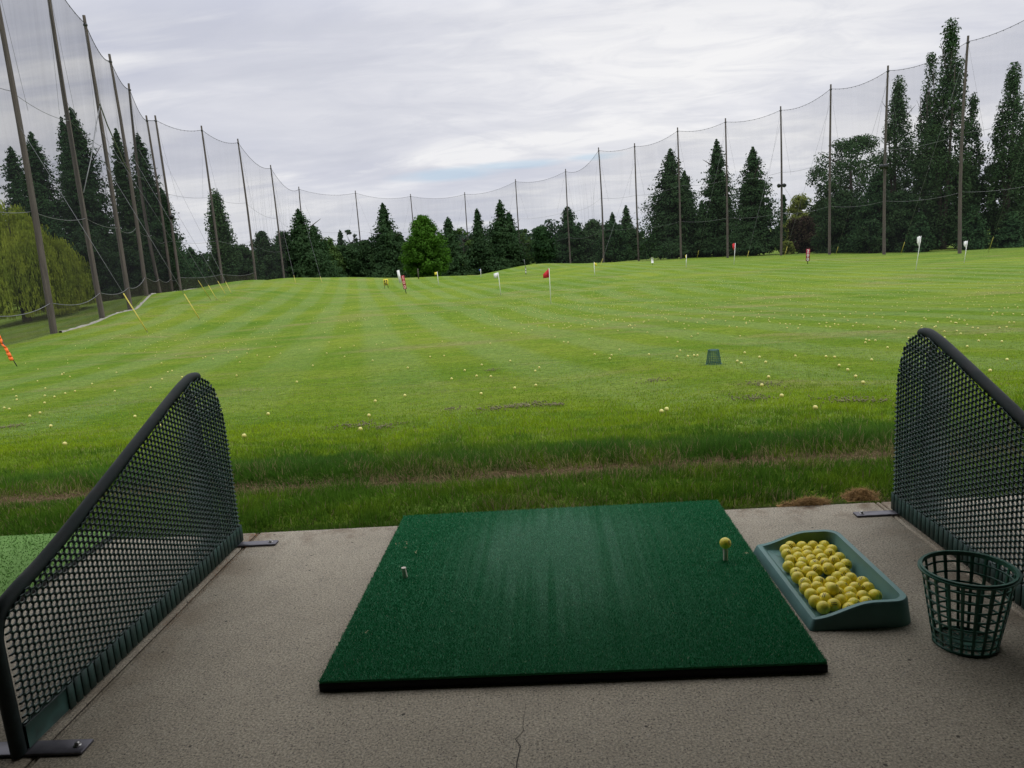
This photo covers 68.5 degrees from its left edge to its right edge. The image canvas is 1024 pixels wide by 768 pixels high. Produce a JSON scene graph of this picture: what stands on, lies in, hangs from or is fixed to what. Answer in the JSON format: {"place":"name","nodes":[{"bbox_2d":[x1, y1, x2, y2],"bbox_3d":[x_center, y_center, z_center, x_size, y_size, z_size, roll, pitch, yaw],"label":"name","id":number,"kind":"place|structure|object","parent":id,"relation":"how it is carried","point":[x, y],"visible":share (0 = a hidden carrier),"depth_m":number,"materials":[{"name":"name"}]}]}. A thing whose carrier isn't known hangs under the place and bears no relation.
{"place":"outdoors","nodes":[
{"label":"outdoors","id":0,"kind":"place"},
{"bbox_2d":[0,495,1023,767],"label":"concrete slab","id":1,"kind":"structure","parent":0,"point":[226,667],"depth_m":2.11,"materials":[{"name":"concrete"}]},
{"bbox_2d":[0,531,116,608],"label":"hitting mat","id":2,"kind":"object","parent":1,"relation":"on","point":[19,553],"visible":0.47,"depth_m":3.41,"materials":[{"name":"green rubber"}]},
{"bbox_2d":[0,372,278,759],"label":"divider","id":3,"kind":"object","parent":1,"relation":"on","point":[28,733],"visible":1,"depth_m":2.51,"materials":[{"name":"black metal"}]},
{"bbox_2d":[318,499,827,690],"bbox_3d":[0.193,0.719,2.853,1.484,0.039,1.390,-3,10,3],"label":"hitting mat","id":4,"kind":"object","parent":1,"relation":"on","point":[654,590],"visible":1,"depth_m":2.57,"materials":[{"name":"green rubber"}]},
{"bbox_2d":[787,494,832,506],"bbox_3d":[1.366,0.530,3.448,0.234,0.060,0.119,-3,10,3],"label":"soil clump","id":5,"kind":"object","parent":1,"relation":"on","point":[809,501],"visible":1,"depth_m":3.44,"materials":[{"name":"brown soil"}]},
{"bbox_2d":[753,530,910,630],"bbox_3d":[1.107,0.670,2.656,0.334,0.081,0.626,-4,10,2],"label":"ball tray","id":6,"kind":"object","parent":1,"relation":"on","point":[890,609],"visible":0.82,"depth_m":2.50,"materials":[{"name":"teal plastic"}]},
{"bbox_2d":[816,601,830,613],"bbox_3d":[1.003,0.720,2.423,0.043,0.043,0.043,14,25,18],"label":"golf ball","id":7,"kind":"object","parent":6,"relation":"in","point":[822,607],"visible":1,"depth_m":2.41,"materials":[{"name":"yellow plastic"}]},
{"bbox_2d":[822,563,834,574],"bbox_3d":[1.122,0.656,2.665,0.043,0.043,0.043,2,-22,-40],"label":"golf ball","id":8,"kind":"object","parent":6,"relation":"in","point":[828,568],"visible":0.97,"depth_m":2.65,"materials":[{"name":"yellow plastic"}]},
{"bbox_2d":[826,582,839,595],"bbox_3d":[1.062,0.679,2.490,0.043,0.043,0.043,42,17,7],"label":"golf ball","id":9,"kind":"object","parent":6,"relation":"in","point":[832,589],"visible":0.98,"depth_m":2.48,"materials":[{"name":"yellow plastic"}]},
{"bbox_2d":[827,598,840,611],"bbox_3d":[1.043,0.716,2.438,0.043,0.043,0.043,0,-30,22],"label":"golf ball","id":10,"kind":"object","parent":6,"relation":"in","point":[834,604],"visible":0.89,"depth_m":2.42,"materials":[{"name":"yellow plastic"}]},
{"bbox_2d":[869,589,881,599],"bbox_3d":[1.202,0.701,2.490,0.043,0.043,0.043,18,-16,-20],"label":"golf ball","id":11,"kind":"object","parent":6,"relation":"in","point":[875,594],"visible":0.78,"depth_m":2.48,"materials":[{"name":"yellow plastic"}]},
{"bbox_2d":[839,485,882,501],"bbox_3d":[1.618,0.501,3.487,0.206,0.075,0.155,-3,10,3],"label":"soil clump","id":12,"kind":"object","parent":1,"relation":"on","point":[858,494],"visible":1,"depth_m":3.46,"materials":[{"name":"brown soil"}]},
{"bbox_2d":[853,328,1023,608],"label":"divider","id":13,"kind":"object","parent":1,"relation":"on","point":[930,462],"visible":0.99,"depth_m":2.77,"materials":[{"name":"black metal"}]},
{"bbox_2d":[917,550,1022,657],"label":"ball basket","id":14,"kind":"object","parent":1,"relation":"on","point":[962,640],"visible":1,"depth_m":2.19,"materials":[{"name":"green plastic"}]},
{"bbox_2d":[0,229,1023,539],"bbox_3d":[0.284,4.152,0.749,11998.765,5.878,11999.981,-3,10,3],"label":"ground","id":15,"kind":"structure","parent":0,"point":[306,321],"depth_m":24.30,"materials":[{"name":"green plant"}]},
{"bbox_2d":[0,145,38,306],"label":"conifer tree","id":16,"kind":"object","parent":15,"relation":"on","point":[11,167],"visible":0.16,"depth_m":87.99,"materials":[{"name":"green plant"}]},
{"bbox_2d":[0,6,57,333],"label":"net pole","id":17,"kind":"object","parent":15,"relation":"on","point":[39,244],"visible":0.9,"depth_m":41.86,"materials":[{"name":"brown wood"}]},
{"bbox_2d":[21,129,147,332],"bbox_3d":[-23.089,-8.556,40.212,8.692,11.745,0.064,2,12,30],"label":"guy wire","id":18,"kind":"object","parent":17,"relation":"attached to","point":[97,251],"visible":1,"depth_m":39.76,"materials":[{"name":"metal"}]},
{"bbox_2d":[0,199,80,322],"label":"willow tree","id":19,"kind":"object","parent":15,"relation":"on","point":[20,278],"visible":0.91,"depth_m":59.33,"materials":[{"name":"green plant"}]},
{"bbox_2d":[13,131,81,247],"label":"conifer tree","id":20,"kind":"object","parent":15,"relation":"on","point":[46,205],"visible":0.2,"depth_m":80.38,"materials":[{"name":"green plant"}]},
{"bbox_2d":[52,116,73,236],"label":"conifer tree","id":21,"kind":"object","parent":15,"relation":"on","point":[60,137],"visible":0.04,"depth_m":90.13,"materials":[{"name":"green plant"}]},
{"bbox_2d":[37,238,95,306],"bbox_3d":[-38.440,-9.234,64.667,4.581,6.692,4.479,-12,13,-37],"label":"willow tree","id":22,"kind":"object","parent":15,"relation":"on","point":[84,281],"visible":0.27,"depth_m":64.19,"materials":[{"name":"green plant"}]},
{"bbox_2d":[47,0,104,318],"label":"net pole","id":23,"kind":"object","parent":15,"relation":"on","point":[99,302],"visible":0.91,"depth_m":50.71,"materials":[{"name":"brown wood"}]},
{"bbox_2d":[67,226,132,301],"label":"bushy tree","id":24,"kind":"object","parent":15,"relation":"on","point":[106,278],"visible":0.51,"depth_m":74.31,"materials":[{"name":"green plant"}]},
{"bbox_2d":[53,107,153,286],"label":"conifer tree","id":25,"kind":"object","parent":15,"relation":"on","point":[94,201],"visible":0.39,"depth_m":84.61,"materials":[{"name":"green plant"}]},
{"bbox_2d":[82,15,132,309],"bbox_3d":[-30.636,-16.259,57.102,0.368,21.908,0.519,-6,11,-12],"label":"net pole","id":26,"kind":"object","parent":15,"relation":"on","point":[118,235],"visible":0.94,"depth_m":57.25,"materials":[{"name":"brown wood"}]},
{"bbox_2d":[59,288,195,332],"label":"kerb","id":27,"kind":"structure","parent":15,"relation":"on","point":[137,307],"depth_m":52.28,"materials":[{"name":"concrete"}]},
{"bbox_2d":[108,54,148,295],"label":"net pole","id":28,"kind":"object","parent":15,"relation":"on","point":[143,272],"visible":0.94,"depth_m":70.19,"materials":[{"name":"brown wood"}]},
{"bbox_2d":[106,228,157,296],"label":"bushy tree","id":29,"kind":"object","parent":15,"relation":"on","point":[131,254],"visible":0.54,"depth_m":81.86,"materials":[{"name":"green plant"}]},
{"bbox_2d":[108,128,177,286],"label":"conifer tree","id":30,"kind":"object","parent":15,"relation":"on","point":[120,172],"visible":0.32,"depth_m":94.72,"materials":[{"name":"green plant"}]},
{"bbox_2d":[128,83,161,292],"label":"net pole","id":31,"kind":"object","parent":15,"relation":"on","point":[145,217],"visible":0.86,"depth_m":81.46,"materials":[{"name":"brown wood"}]},
{"bbox_2d":[145,115,173,291],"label":"net pole","id":32,"kind":"object","parent":15,"relation":"on","point":[165,239],"visible":0.96,"depth_m":95.65,"materials":[{"name":"brown wood"}]},
{"bbox_2d":[128,132,198,289],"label":"conifer tree","id":33,"kind":"object","parent":15,"relation":"on","point":[151,198],"visible":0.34,"depth_m":104.93,"materials":[{"name":"green plant"}]},
{"bbox_2d":[144,237,185,292],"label":"bushy tree","id":34,"kind":"object","parent":15,"relation":"on","point":[161,245],"visible":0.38,"depth_m":98.32,"materials":[{"name":"green plant"}]},
{"bbox_2d":[154,115,181,290],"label":"net pole","id":35,"kind":"object","parent":15,"relation":"on","point":[171,217],"visible":0.97,"depth_m":95.55,"materials":[{"name":"brown wood"}]},
{"bbox_2d":[160,188,203,288],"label":"conifer tree","id":36,"kind":"object","parent":15,"relation":"on","point":[183,260],"visible":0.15,"depth_m":117.69,"materials":[{"name":"green plant"}]},
{"bbox_2d":[184,246,214,289],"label":"conifer tree","id":37,"kind":"object","parent":15,"relation":"on","point":[196,259],"visible":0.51,"depth_m":131.97,"materials":[{"name":"green plant"}]},
{"bbox_2d":[201,126,223,283],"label":"net pole","id":38,"kind":"object","parent":15,"relation":"on","point":[217,243],"visible":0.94,"depth_m":105.98,"materials":[{"name":"brown wood"}]},
{"bbox_2d":[204,188,243,284],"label":"columnar tree","id":39,"kind":"object","parent":15,"relation":"on","point":[229,260],"visible":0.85,"depth_m":122.49,"materials":[{"name":"green plant"}]},
{"bbox_2d":[237,139,256,279],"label":"net pole","id":40,"kind":"object","parent":15,"relation":"on","point":[253,258],"visible":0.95,"depth_m":118.42,"materials":[{"name":"brown wood"}]},
{"bbox_2d":[236,244,264,280],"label":"round tree","id":41,"kind":"object","parent":15,"relation":"on","point":[245,269],"visible":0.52,"depth_m":135.83,"materials":[{"name":"green plant"}]},
{"bbox_2d":[249,230,280,279],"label":"round tree","id":42,"kind":"object","parent":15,"relation":"on","point":[267,257],"visible":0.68,"depth_m":144.66,"materials":[{"name":"green plant"}]},
{"bbox_2d":[270,165,284,277],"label":"net pole","id":43,"kind":"object","parent":15,"relation":"on","point":[278,226],"visible":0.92,"depth_m":141.51,"materials":[{"name":"brown wood"}]},
{"bbox_2d":[272,230,293,278],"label":"round tree","id":44,"kind":"object","parent":15,"relation":"on","point":[282,234],"visible":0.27,"depth_m":151.54,"materials":[{"name":"green plant"}]},
{"bbox_2d":[273,208,351,277],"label":"conifer tree","id":45,"kind":"object","parent":15,"relation":"on","point":[301,244],"visible":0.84,"depth_m":149.59,"materials":[{"name":"green plant"}]},
{"bbox_2d":[309,225,346,275],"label":"conifer tree","id":46,"kind":"object","parent":15,"relation":"on","point":[321,243],"visible":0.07,"depth_m":156.31,"materials":[{"name":"green plant"}]},
{"bbox_2d":[321,236,349,276],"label":"round tree","id":47,"kind":"object","parent":15,"relation":"on","point":[333,250],"visible":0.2,"depth_m":168.33,"materials":[{"name":"green plant"}]},
{"bbox_2d":[336,242,369,276],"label":"round tree","id":48,"kind":"object","parent":15,"relation":"on","point":[353,257],"visible":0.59,"depth_m":171.07,"materials":[{"name":"green plant"}]},
{"bbox_2d":[352,239,375,276],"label":"round tree","id":49,"kind":"object","parent":15,"relation":"on","point":[360,247],"visible":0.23,"depth_m":174.77,"materials":[{"name":"green plant"}]},
{"bbox_2d":[360,202,411,277],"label":"conifer tree","id":50,"kind":"object","parent":15,"relation":"on","point":[387,264],"visible":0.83,"depth_m":171.82,"materials":[{"name":"green plant"}]},
{"bbox_2d":[398,215,451,277],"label":"maple tree","id":51,"kind":"object","parent":15,"relation":"on","point":[424,253],"visible":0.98,"depth_m":134.17,"materials":[{"name":"green plant"}]},
{"bbox_2d":[439,217,479,275],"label":"conifer tree","id":52,"kind":"object","parent":15,"relation":"on","point":[456,267],"visible":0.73,"depth_m":177.85,"materials":[{"name":"green plant"}]},
{"bbox_2d":[455,227,473,269],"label":"ragged tree","id":53,"kind":"object","parent":15,"relation":"on","point":[468,241],"visible":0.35,"depth_m":192.14,"materials":[{"name":"green plant"}]},
{"bbox_2d":[465,208,490,250],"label":"conifer tree","id":54,"kind":"object","parent":15,"relation":"on","point":[478,231],"visible":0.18,"depth_m":197.97,"materials":[{"name":"green plant"}]},
{"bbox_2d":[463,240,494,274],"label":"round tree","id":55,"kind":"object","parent":15,"relation":"on","point":[476,247],"visible":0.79,"depth_m":187.07,"materials":[{"name":"green plant"}]},
{"bbox_2d":[477,199,532,271],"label":"conifer tree","id":56,"kind":"object","parent":15,"relation":"on","point":[501,248],"visible":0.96,"depth_m":183.90,"materials":[{"name":"green plant"}]},
{"bbox_2d":[0,441,1018,508],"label":"thatch","id":57,"kind":"object","parent":15,"relation":"on","point":[450,476],"visible":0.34,"depth_m":4.70,"materials":[{"name":"brown plant"}]},
{"bbox_2d":[0,0,1023,316],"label":"range net","id":58,"kind":"object","parent":15,"relation":"on","point":[360,194],"visible":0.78,"depth_m":79.58,"materials":[{"name":"fabric"}]},
{"bbox_2d":[505,212,531,264],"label":"conifer tree","id":59,"kind":"object","parent":15,"relation":"on","point":[510,222],"visible":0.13,"depth_m":188.32,"materials":[{"name":"green plant"}]},
{"bbox_2d":[25,267,1022,363],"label":"scattered balls","id":60,"kind":"object","parent":15,"relation":"on","point":[621,308],"visible":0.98,"depth_m":38.20},
{"bbox_2d":[517,229,533,261],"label":"ragged tree","id":61,"kind":"object","parent":15,"relation":"on","point":[524,231],"visible":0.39,"depth_m":196.19,"materials":[{"name":"green plant"}]},
{"bbox_2d":[528,224,559,263],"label":"egg shaped tree","id":62,"kind":"object","parent":15,"relation":"on","point":[543,247],"visible":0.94,"depth_m":183.51,"materials":[{"name":"green plant"}]},
{"bbox_2d":[550,206,595,262],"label":"conifer tree","id":63,"kind":"object","parent":15,"relation":"on","point":[562,257],"visible":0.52,"depth_m":189.53,"materials":[{"name":"green plant"}]},
{"bbox_2d":[566,230,597,262],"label":"round tree","id":64,"kind":"object","parent":15,"relation":"on","point":[584,249],"visible":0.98,"depth_m":185.53,"materials":[{"name":"green plant"}]},
{"bbox_2d":[182,215,996,284],"bbox_3d":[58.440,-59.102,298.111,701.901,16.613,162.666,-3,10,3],"label":"distant wood","id":65,"kind":"object","parent":15,"relation":"on","point":[549,223],"visible":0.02,"depth_m":258.47,"materials":[{"name":"green plant"}]},
{"bbox_2d":[579,219,602,258],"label":"round tree","id":66,"kind":"object","parent":15,"relation":"on","point":[592,227],"visible":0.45,"depth_m":189.27,"materials":[{"name":"green plant"}]},
{"bbox_2d":[598,147,604,262],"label":"net pole","id":67,"kind":"object","parent":15,"relation":"on","point":[601,209],"visible":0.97,"depth_m":149.27,"materials":[{"name":"brown wood"}]},
{"bbox_2d":[593,220,633,262],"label":"round tree","id":68,"kind":"object","parent":15,"relation":"on","point":[617,249],"visible":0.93,"depth_m":163.64,"materials":[{"name":"green plant"}]},
{"bbox_2d":[619,205,634,255],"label":"conifer tree","id":69,"kind":"object","parent":15,"relation":"on","point":[626,224],"visible":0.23,"depth_m":183.91,"materials":[{"name":"green plant"}]},
{"bbox_2d":[634,143,639,260],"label":"net pole","id":70,"kind":"object","parent":15,"relation":"on","point":[636,206],"visible":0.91,"depth_m":143.55,"materials":[{"name":"brown wood"}]},
{"bbox_2d":[626,229,649,260],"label":"round tree","id":71,"kind":"object","parent":15,"relation":"on","point":[633,238],"visible":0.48,"depth_m":169.69,"materials":[{"name":"green plant"}]},
{"bbox_2d":[625,148,707,259],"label":"conifer tree","id":72,"kind":"object","parent":15,"relation":"on","point":[663,242],"visible":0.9,"depth_m":141.76,"materials":[{"name":"green plant"}]},
{"bbox_2d":[677,127,681,258],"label":"net pole","id":73,"kind":"object","parent":15,"relation":"on","point":[679,198],"visible":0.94,"depth_m":131.36,"materials":[{"name":"brown wood"}]},
{"bbox_2d":[680,170,700,257],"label":"conifer tree","id":74,"kind":"object","parent":15,"relation":"on","point":[691,195],"visible":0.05,"depth_m":145.81,"materials":[{"name":"green plant"}]},
{"bbox_2d":[686,139,739,256],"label":"conifer tree","id":75,"kind":"object","parent":15,"relation":"on","point":[715,208],"visible":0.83,"depth_m":136.38,"materials":[{"name":"green plant"}]},
{"bbox_2d":[706,349,721,364],"bbox_3d":[3.273,-0.440,12.203,0.267,0.239,0.264,-9,11,-25],"label":"ball basket","id":76,"kind":"object","parent":15,"relation":"on","point":[716,360],"visible":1,"depth_m":12.14,"materials":[{"name":"teal plastic"}]},
{"bbox_2d":[725,118,728,257],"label":"net pole","id":77,"kind":"object","parent":15,"relation":"on","point":[727,244],"visible":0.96,"depth_m":122.43,"materials":[{"name":"brown wood"}]},
{"bbox_2d":[712,147,795,255],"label":"conifer tree","id":78,"kind":"object","parent":15,"relation":"on","point":[764,239],"visible":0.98,"depth_m":128.00,"materials":[{"name":"green plant"}]},
{"bbox_2d":[774,194,787,250],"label":"conifer tree","id":79,"kind":"object","parent":15,"relation":"on","point":[785,208],"visible":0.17,"depth_m":170.27,"materials":[{"name":"green plant"}]},
{"bbox_2d":[777,106,785,255],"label":"net pole","id":80,"kind":"object","parent":15,"relation":"on","point":[782,185],"visible":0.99,"depth_m":113.83,"materials":[{"name":"brown wood"}]},
{"bbox_2d":[779,240,795,254],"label":"shrub","id":81,"kind":"object","parent":15,"relation":"on","point":[790,247],"visible":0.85,"depth_m":121.74,"materials":[{"name":"green plant"}]},
{"bbox_2d":[783,193,821,248],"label":"round tree","id":82,"kind":"object","parent":15,"relation":"on","point":[794,207],"visible":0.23,"depth_m":149.59,"materials":[{"name":"green plant"}]},
{"bbox_2d":[786,215,822,253],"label":"purple tree","id":83,"kind":"object","parent":15,"relation":"on","point":[802,229],"visible":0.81,"depth_m":127.39,"materials":[{"name":"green plant"}]},
{"bbox_2d":[798,197,826,251],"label":"round tree","id":84,"kind":"object","parent":15,"relation":"on","point":[812,206],"visible":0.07,"depth_m":135.13,"materials":[{"name":"green plant"}]},
{"bbox_2d":[828,84,831,254],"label":"net pole","id":85,"kind":"object","parent":15,"relation":"on","point":[829,219],"visible":0.94,"depth_m":101.16,"materials":[{"name":"brown wood"}]},
{"bbox_2d":[809,188,868,253],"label":"bushy tree","id":86,"kind":"object","parent":15,"relation":"on","point":[842,202],"visible":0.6,"depth_m":111.65,"materials":[{"name":"green plant"}]},
{"bbox_2d":[804,133,899,238],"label":"broadleaf tree","id":87,"kind":"object","parent":15,"relation":"on","point":[858,144],"visible":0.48,"depth_m":126.64,"materials":[{"name":"green plant"}]},
{"bbox_2d":[808,391,895,405],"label":"divot clippings","id":88,"kind":"object","parent":15,"relation":"on","point":[858,400],"visible":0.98,"depth_m":7.12,"materials":[{"name":"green plant"}]},
{"bbox_2d":[851,219,888,252],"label":"bush","id":89,"kind":"object","parent":15,"relation":"on","point":[868,239],"visible":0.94,"depth_m":99.71,"materials":[{"name":"green plant"}]},
{"bbox_2d":[831,171,916,252],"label":"conifer tree","id":90,"kind":"object","parent":15,"relation":"on","point":[873,196],"visible":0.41,"depth_m":104.19,"materials":[{"name":"green plant"}]},
{"bbox_2d":[879,65,888,254],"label":"net pole","id":91,"kind":"object","parent":15,"relation":"on","point":[885,166],"visible":0.98,"depth_m":89.67,"materials":[{"name":"brown wood"}]},
{"bbox_2d":[871,75,916,199],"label":"poplar tree","id":92,"kind":"object","parent":15,"relation":"on","point":[894,130],"visible":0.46,"depth_m":108.50,"materials":[{"name":"green plant"}]},
{"bbox_2d":[878,189,932,251],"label":"bushy tree","id":93,"kind":"object","parent":15,"relation":"on","point":[901,218],"visible":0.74,"depth_m":99.58,"materials":[{"name":"green plant"}]},
{"bbox_2d":[893,211,943,252],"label":"conifer tree","id":94,"kind":"object","parent":15,"relation":"on","point":[920,229],"visible":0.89,"depth_m":95.91,"materials":[{"name":"green plant"}]},
{"bbox_2d":[906,52,947,244],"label":"poplar tree","id":95,"kind":"object","parent":15,"relation":"on","point":[914,167],"visible":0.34,"depth_m":101.48,"materials":[{"name":"green plant"}]},
{"bbox_2d":[901,152,974,248],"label":"broadleaf tree","id":96,"kind":"object","parent":15,"relation":"on","point":[907,181],"visible":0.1,"depth_m":104.66,"materials":[{"name":"green plant"}]},
{"bbox_2d":[917,17,976,249],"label":"poplar tree","id":97,"kind":"object","parent":15,"relation":"on","point":[945,222],"visible":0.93,"depth_m":97.82,"materials":[{"name":"green plant"}]},
{"bbox_2d":[958,35,969,253],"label":"net pole","id":98,"kind":"object","parent":15,"relation":"on","point":[961,169],"visible":0.94,"depth_m":77.69,"materials":[{"name":"brown wood"}]},
{"bbox_2d":[951,92,988,232],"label":"poplar tree","id":99,"kind":"object","parent":15,"relation":"on","point":[980,159],"visible":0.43,"depth_m":98.72,"materials":[{"name":"green plant"}]},
{"bbox_2d":[947,204,999,249],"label":"conifer tree","id":100,"kind":"object","parent":15,"relation":"on","point":[974,234],"visible":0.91,"depth_m":93.77,"materials":[{"name":"green plant"}]},
{"bbox_2d":[974,164,1022,244],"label":"broadleaf tree","id":101,"kind":"object","parent":15,"relation":"on","point":[985,200],"visible":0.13,"depth_m":101.33,"materials":[{"name":"green plant"}]},
{"bbox_2d":[981,61,1023,235],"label":"poplar tree","id":102,"kind":"object","parent":15,"relation":"on","point":[1015,113],"visible":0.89,"depth_m":96.15,"materials":[{"name":"green plant"}]},
{"bbox_2d":[989,211,1023,247],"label":"conifer tree","id":103,"kind":"object","parent":15,"relation":"on","point":[1011,235],"visible":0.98,"depth_m":93.63,"materials":[{"name":"green plant"}]},
{"bbox_2d":[0,0,1023,260],"label":"sky","id":104,"kind":"structure","parent":0,"point":[380,99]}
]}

